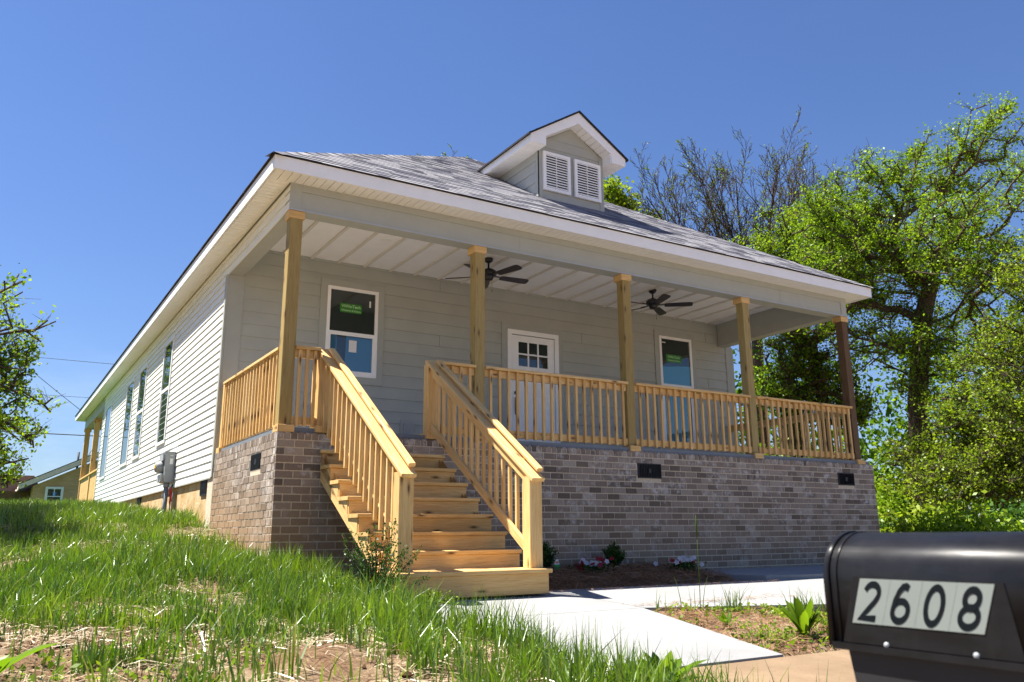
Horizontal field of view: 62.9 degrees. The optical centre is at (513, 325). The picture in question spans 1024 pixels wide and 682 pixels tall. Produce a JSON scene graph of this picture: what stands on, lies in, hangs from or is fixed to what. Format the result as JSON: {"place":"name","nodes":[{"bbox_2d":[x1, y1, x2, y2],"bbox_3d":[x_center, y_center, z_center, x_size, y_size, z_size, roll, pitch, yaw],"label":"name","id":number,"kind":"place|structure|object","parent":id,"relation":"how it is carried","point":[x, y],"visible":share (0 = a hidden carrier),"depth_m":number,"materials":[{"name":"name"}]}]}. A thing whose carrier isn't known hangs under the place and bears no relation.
{"place":"outdoors","nodes":[
{"label":"outdoors","id":0,"kind":"place"},
{"bbox_2d":[2,346,79,409],"bbox_3d":[-19.267,3.170,36.349,8.260,6.418,0.022,4,-15,-17],"label":"power line","id":1,"kind":"object","parent":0,"point":[54,389],"visible":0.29,"depth_m":36.26,"materials":[{"name":"metal"}]},
{"bbox_2d":[1,431,100,436],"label":"power line","id":2,"kind":"object","parent":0,"point":[57,434],"visible":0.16,"depth_m":35.97,"materials":[{"name":"metal"}]},
{"bbox_2d":[8,354,108,363],"bbox_3d":[-19.785,1.345,36.666,29.188,0.721,0.020,6,-15,-24],"label":"power line","id":3,"kind":"object","parent":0,"point":[73,360],"visible":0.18,"depth_m":36.81,"materials":[{"name":"metal"}]},
{"bbox_2d":[0,496,841,681],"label":"grass","id":4,"kind":"structure","parent":0,"point":[415,624],"depth_m":4.79,"materials":[{"name":"green plant"}]},
{"bbox_2d":[0,519,844,681],"bbox_3d":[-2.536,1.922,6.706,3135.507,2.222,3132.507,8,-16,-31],"label":"ground","id":5,"kind":"structure","parent":0,"point":[312,675],"depth_m":3.94,"materials":[{"name":"soil"}]},
{"bbox_2d":[0,286,47,493],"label":"yard tree","id":6,"kind":"object","parent":5,"relation":"on","point":[15,348],"visible":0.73,"depth_m":30.96,"materials":[{"name":"green plant"}]},
{"bbox_2d":[0,643,57,672],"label":"weed plant","id":7,"kind":"object","parent":5,"relation":"on","point":[5,663],"visible":1,"depth_m":3.31,"materials":[{"name":"green plant"}]},
{"bbox_2d":[0,263,65,487],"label":"yard tree","id":8,"kind":"object","parent":5,"relation":"on","point":[24,436],"visible":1,"depth_m":15.05,"materials":[{"name":"green plant"}]},
{"bbox_2d":[0,452,98,501],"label":"neighbour house","id":9,"kind":"structure","parent":5,"relation":"on","point":[63,486],"depth_m":37.34,"materials":[{"name":"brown wood"}]},
{"bbox_2d":[44,487,63,501],"bbox_3d":[-20.314,7.549,36.935,0.710,0.840,0.100,8,-16,-31],"label":"window","id":10,"kind":"structure","parent":9,"relation":"in","point":[51,493],"depth_m":36.95,"materials":[{"name":"white glass"}]},
{"bbox_2d":[76,449,91,467],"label":"utility mast","id":11,"kind":"object","parent":9,"relation":"attached to","point":[78,455],"visible":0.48,"depth_m":40.44,"materials":[{"name":"metal"}]},
{"bbox_2d":[0,590,530,681],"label":"soil clods","id":12,"kind":"object","parent":5,"relation":"on","point":[410,674],"visible":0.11,"depth_m":4.06,"materials":[{"name":"brown soil"}]},
{"bbox_2d":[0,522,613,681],"bbox_3d":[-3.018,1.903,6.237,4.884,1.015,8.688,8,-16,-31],"label":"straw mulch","id":13,"kind":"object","parent":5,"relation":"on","point":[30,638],"visible":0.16,"depth_m":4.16,"materials":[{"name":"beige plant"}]},
{"bbox_2d":[330,518,430,594],"bbox_3d":[-1.092,1.944,6.859,0.750,0.732,0.753,-5,-15,17],"label":"shrub","id":14,"kind":"object","parent":5,"relation":"on","point":[362,567],"visible":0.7,"depth_m":6.77,"materials":[{"name":"green plant"}]},
{"bbox_2d":[4,553,831,681],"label":"ground cover","id":15,"kind":"object","parent":5,"relation":"on","point":[132,675],"visible":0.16,"depth_m":5.51,"materials":[{"name":"green plant"}]},
{"bbox_2d":[406,588,460,605],"bbox_3d":[-0.669,2.192,6.702,0.551,0.174,0.534,8,-16,-31],"label":"shrub","id":16,"kind":"object","parent":5,"relation":"on","point":[446,598],"visible":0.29,"depth_m":6.73,"materials":[{"name":"green plant"}]},
{"bbox_2d":[417,143,467,157],"bbox_3d":[-2.480,0.439,34.461,3.084,17.064,3.578,13,-19,-43],"label":"distant tree","id":17,"kind":"object","parent":5,"relation":"on","point":[444,152],"visible":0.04,"depth_m":36.22,"materials":[{"name":"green plant"}]},
{"bbox_2d":[75,111,879,581],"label":"house","id":18,"kind":"structure","parent":5,"relation":"on","point":[613,413],"depth_m":12.31,"materials":[{"name":"beige brick"}]},
{"bbox_2d":[98,402,112,480],"bbox_3d":[-10.886,3.109,22.315,0.036,1.960,1.220,8,-16,-31],"label":"window","id":19,"kind":"structure","parent":18,"relation":"in","point":[109,409],"depth_m":22.31,"materials":[{"name":"white glass"}]},
{"bbox_2d":[119,378,135,467],"bbox_3d":[-8.787,2.225,19.014,0.036,1.935,1.100,8,-16,-31],"label":"window","id":20,"kind":"structure","parent":18,"relation":"in","point":[130,389],"depth_m":19.01,"materials":[{"name":"white glass"}]},
{"bbox_2d":[131,363,148,460],"bbox_3d":[-7.813,1.820,17.482,0.036,1.925,0.960,8,-16,-31],"label":"window","id":21,"kind":"structure","parent":18,"relation":"in","point":[143,373],"depth_m":17.48,"materials":[{"name":"white glass"}]},
{"bbox_2d":[154,451,175,512],"bbox_3d":[-5.578,2.621,13.309,0.287,1.208,0.676,8,-16,-31],"label":"electric meter","id":22,"kind":"object","parent":18,"relation":"attached to","point":[164,466],"visible":0.9,"depth_m":13.34,"materials":[{"name":"grey metal"}]},
{"bbox_2d":[155,336,174,446],"bbox_3d":[-6.282,1.199,15.069,0.036,1.900,0.890,8,-16,-31],"label":"window","id":23,"kind":"structure","parent":18,"relation":"in","point":[169,347],"depth_m":15.07,"materials":[{"name":"white glass"}]},
{"bbox_2d":[318,277,384,385],"bbox_3d":[-2.427,0.099,12.524,1.015,1.555,0.043,8,-16,-31],"label":"window","id":24,"kind":"structure","parent":18,"relation":"in","point":[351,314],"depth_m":12.55,"materials":[{"name":"white glass"}]},
{"bbox_2d":[445,257,528,288],"bbox_3d":[-0.338,-0.751,12.517,1.241,0.520,1.273,8,-16,-31],"label":"ceiling fan","id":25,"kind":"object","parent":18,"relation":"hanging from","point":[490,274],"visible":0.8,"depth_m":12.48,"materials":[{"name":"black metal"}]},
{"bbox_2d":[501,322,564,442],"bbox_3d":[0.345,1.152,13.974,1.230,2.367,0.109,8,-16,-31],"label":"door","id":26,"kind":"structure","parent":18,"relation":"in","point":[519,352],"depth_m":14.07,"materials":[{"name":"white wood"}]},
{"bbox_2d":[631,289,692,318],"bbox_3d":[2.314,-0.361,14.160,1.230,0.520,1.275,8,-16,-31],"label":"ceiling fan","id":27,"kind":"object","parent":18,"relation":"hanging from","point":[652,303],"visible":0.98,"depth_m":14.12,"materials":[{"name":"black metal"}]},
{"bbox_2d":[653,329,700,451],"bbox_3d":[3.071,1.238,15.721,1.015,2.273,0.043,8,-16,-31],"label":"door","id":28,"kind":"structure","parent":18,"relation":"in","point":[675,359],"depth_m":15.77,"materials":[{"name":"glass"}]},
{"bbox_2d":[410,591,642,620],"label":"walkway","id":29,"kind":"structure","parent":5,"relation":"on","point":[551,602],"depth_m":7.03,"materials":[{"name":"concrete"}]},
{"bbox_2d":[310,348,552,598],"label":"staircase","id":30,"kind":"structure","parent":29,"relation":"on","point":[427,503],"depth_m":8.22,"materials":[{"name":"yellow wood"}]},
{"bbox_2d":[477,608,782,676],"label":"walkway","id":31,"kind":"structure","parent":5,"relation":"on","point":[656,628],"depth_m":5.65,"materials":[{"name":"concrete"}]},
{"bbox_2d":[603,173,670,220],"bbox_3d":[3.589,1.230,31.332,3.599,14.032,4.241,8,-16,-31],"label":"leafy tree","id":32,"kind":"object","parent":5,"relation":"on","point":[614,194],"visible":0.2,"depth_m":31.66,"materials":[{"name":"green plant"}]},
{"bbox_2d":[549,566,732,590],"bbox_3d":[0.970,2.887,9.507,3.660,0.232,1.680,8,-16,-31],"label":"mulch bed","id":33,"kind":"object","parent":5,"relation":"on","point":[608,584],"visible":0.17,"depth_m":9.07,"materials":[{"name":"brown wood"}]},
{"bbox_2d":[543,541,558,567],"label":"boxwood","id":34,"kind":"object","parent":33,"relation":"on","point":[548,559],"visible":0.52,"depth_m":9.59,"materials":[{"name":"green plant"}]},
{"bbox_2d":[554,559,559,569],"bbox_3d":[0.486,2.698,9.438,0.070,0.115,0.005,8,-16,-31],"label":"plant tag","id":35,"kind":"object","parent":33,"relation":"on","point":[556,564],"visible":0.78,"depth_m":9.44,"materials":[{"name":"plastic"}]},
{"bbox_2d":[569,556,614,573],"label":"pansy plant","id":36,"kind":"object","parent":33,"relation":"on","point":[585,564],"visible":0.85,"depth_m":9.41,"materials":[{"name":"white plant"}]},
{"bbox_2d":[601,540,626,566],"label":"boxwood","id":37,"kind":"object","parent":33,"relation":"on","point":[617,554],"visible":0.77,"depth_m":10.20,"materials":[{"name":"green plant"}]},
{"bbox_2d":[520,560,831,655],"bbox_3d":[2.125,2.662,8.289,4.421,0.577,5.091,8,-16,-31],"label":"pine straw","id":38,"kind":"object","parent":33,"relation":"on","point":[643,565],"visible":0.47,"depth_m":8.78,"materials":[{"name":"brown"}]},
{"bbox_2d":[653,555,706,571],"bbox_3d":[2.018,2.859,10.041,0.616,0.202,0.465,8,-16,-31],"label":"pansy plant","id":39,"kind":"object","parent":33,"relation":"on","point":[679,561],"visible":0.85,"depth_m":9.97,"materials":[{"name":"white plant"}]},
{"bbox_2d":[609,650,706,681],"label":"weed plant","id":40,"kind":"object","parent":5,"relation":"on","point":[678,662],"visible":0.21,"depth_m":4.26,"materials":[{"name":"green plant"}]},
{"bbox_2d":[551,585,788,613],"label":"walkway","id":41,"kind":"structure","parent":5,"relation":"on","point":[633,595],"depth_m":7.79,"materials":[{"name":"concrete"}]},
{"bbox_2d":[549,579,796,605],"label":"spilled needles","id":42,"kind":"object","parent":41,"relation":"on","point":[682,597],"visible":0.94,"depth_m":8.11,"materials":[{"name":"brown plant"}]},
{"bbox_2d":[695,515,700,610],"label":"seed stalk","id":43,"kind":"object","parent":5,"relation":"on","point":[698,558],"visible":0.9,"depth_m":7.05,"materials":[{"name":"green plant"}]},
{"bbox_2d":[709,611,738,629],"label":"weed plant","id":44,"kind":"object","parent":5,"relation":"on","point":[723,617],"visible":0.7,"depth_m":6.14,"materials":[{"name":"green plant"}]},
{"bbox_2d":[667,580,825,611],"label":"walkway","id":45,"kind":"structure","parent":5,"relation":"on","point":[772,588],"depth_m":8.63,"materials":[{"name":"concrete"}]},
{"bbox_2d":[623,105,891,447],"bbox_3d":[7.910,0.254,30.206,12.205,15.335,5.198,-3,-14,10],"label":"bare tree","id":46,"kind":"object","parent":5,"relation":"on","point":[725,225],"visible":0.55,"depth_m":30.74,"materials":[{"name":"brown plant"}]},
{"bbox_2d":[696,565,822,580],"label":"walkway","id":47,"kind":"structure","parent":5,"relation":"on","point":[790,572],"depth_m":10.42,"materials":[{"name":"concrete"}]},
{"bbox_2d":[765,578,823,587],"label":"walkway","id":48,"kind":"structure","parent":5,"relation":"on","point":[816,582],"depth_m":9.58,"materials":[{"name":"concrete"}]},
{"bbox_2d":[778,596,825,638],"bbox_3d":[1.977,2.018,5.781,0.287,0.289,0.331,8,-16,-31],"label":"weed plant","id":49,"kind":"object","parent":5,"relation":"on","point":[800,617],"visible":0.94,"depth_m":5.74,"materials":[{"name":"green plant"}]},
{"bbox_2d":[723,190,891,451],"bbox_3d":[8.514,1.090,23.678,6.148,10.860,3.150,5,-15,-21],"label":"leafy tree","id":50,"kind":"object","parent":5,"relation":"on","point":[772,245],"visible":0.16,"depth_m":23.87,"materials":[{"name":"green plant"}]},
{"bbox_2d":[740,320,893,457],"bbox_3d":[8.597,3.068,23.683,4.136,9.149,3.306,-8,-16,28],"label":"ivy tree","id":51,"kind":"object","parent":5,"relation":"on","point":[791,366],"visible":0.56,"depth_m":23.69,"materials":[{"name":"green plant"}]},
{"bbox_2d":[731,295,1022,520],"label":"woodland","id":52,"kind":"object","parent":5,"relation":"on","point":[872,453],"visible":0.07,"depth_m":31.86,"materials":[{"name":"green plant"}]},
{"bbox_2d":[874,474,896,501],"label":"bush","id":53,"kind":"object","parent":5,"relation":"on","point":[876,486],"visible":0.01,"depth_m":21.52,"materials":[{"name":"green plant"}]},
{"bbox_2d":[879,510,916,531],"bbox_3d":[8.070,4.433,17.931,1.558,1.213,1.533,3,-14,-12],"label":"bush","id":54,"kind":"object","parent":5,"relation":"on","point":[883,525],"visible":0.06,"depth_m":17.82,"materials":[{"name":"green plant"}]},
{"bbox_2d":[779,91,1023,501],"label":"leafy tree","id":55,"kind":"object","parent":5,"relation":"on","point":[858,240],"visible":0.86,"depth_m":20.87,"materials":[{"name":"green plant"}]},
{"bbox_2d":[873,459,963,525],"bbox_3d":[9.006,4.165,19.379,2.846,2.353,2.633,-2,-14,6],"label":"bush","id":56,"kind":"object","parent":5,"relation":"on","point":[886,501],"visible":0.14,"depth_m":19.02,"materials":[{"name":"green plant"}]},
{"bbox_2d":[823,531,1023,681],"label":"mailbox","id":57,"kind":"object","parent":5,"relation":"on","point":[924,606],"visible":1,"depth_m":1.46,"materials":[{"name":"black metal"}]},
{"bbox_2d":[879,492,973,531],"bbox_3d":[7.412,3.653,15.066,1.969,1.284,1.934,8,-16,-31],"label":"bush","id":58,"kind":"object","parent":5,"relation":"on","point":[899,525],"visible":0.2,"depth_m":14.88,"materials":[{"name":"green plant"}]},
{"bbox_2d":[875,227,1023,518],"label":"drooping tree","id":59,"kind":"object","parent":5,"relation":"on","point":[984,446],"visible":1,"depth_m":16.98,"materials":[{"name":"green plant"}]},
{"bbox_2d":[907,490,1023,531],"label":"bush","id":60,"kind":"object","parent":5,"relation":"on","point":[955,523],"visible":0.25,"depth_m":13.70,"materials":[{"name":"green plant"}]},
{"bbox_2d":[963,491,1023,531],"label":"bush","id":61,"kind":"object","parent":5,"relation":"on","point":[1018,513],"visible":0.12,"depth_m":14.58,"materials":[{"name":"green plant"}]},
{"bbox_2d":[969,487,1022,515],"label":"bush","id":62,"kind":"object","parent":5,"relation":"on","point":[984,500],"visible":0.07,"depth_m":18.72,"materials":[{"name":"green plant"}]},
{"bbox_2d":[0,0,1023,514],"label":"sky","id":63,"kind":"structure","parent":0,"point":[130,130],"materials":[{"name":"blue"}]},
{"bbox_2d":[678,650,855,681],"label":"pavement","id":64,"kind":"structure","parent":0,"point":[803,668],"depth_m":4.78,"materials":[{"name":"beige concrete"}]},
{"bbox_2d":[796,430,844,457],"bbox_3d":[8.406,4.454,22.806,2.605,3.464,2.553,8,-16,-31],"label":"bush","id":65,"kind":"object","parent":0,"point":[818,446],"visible":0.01,"depth_m":23.01,"materials":[{"name":"green plant"}]}
]}

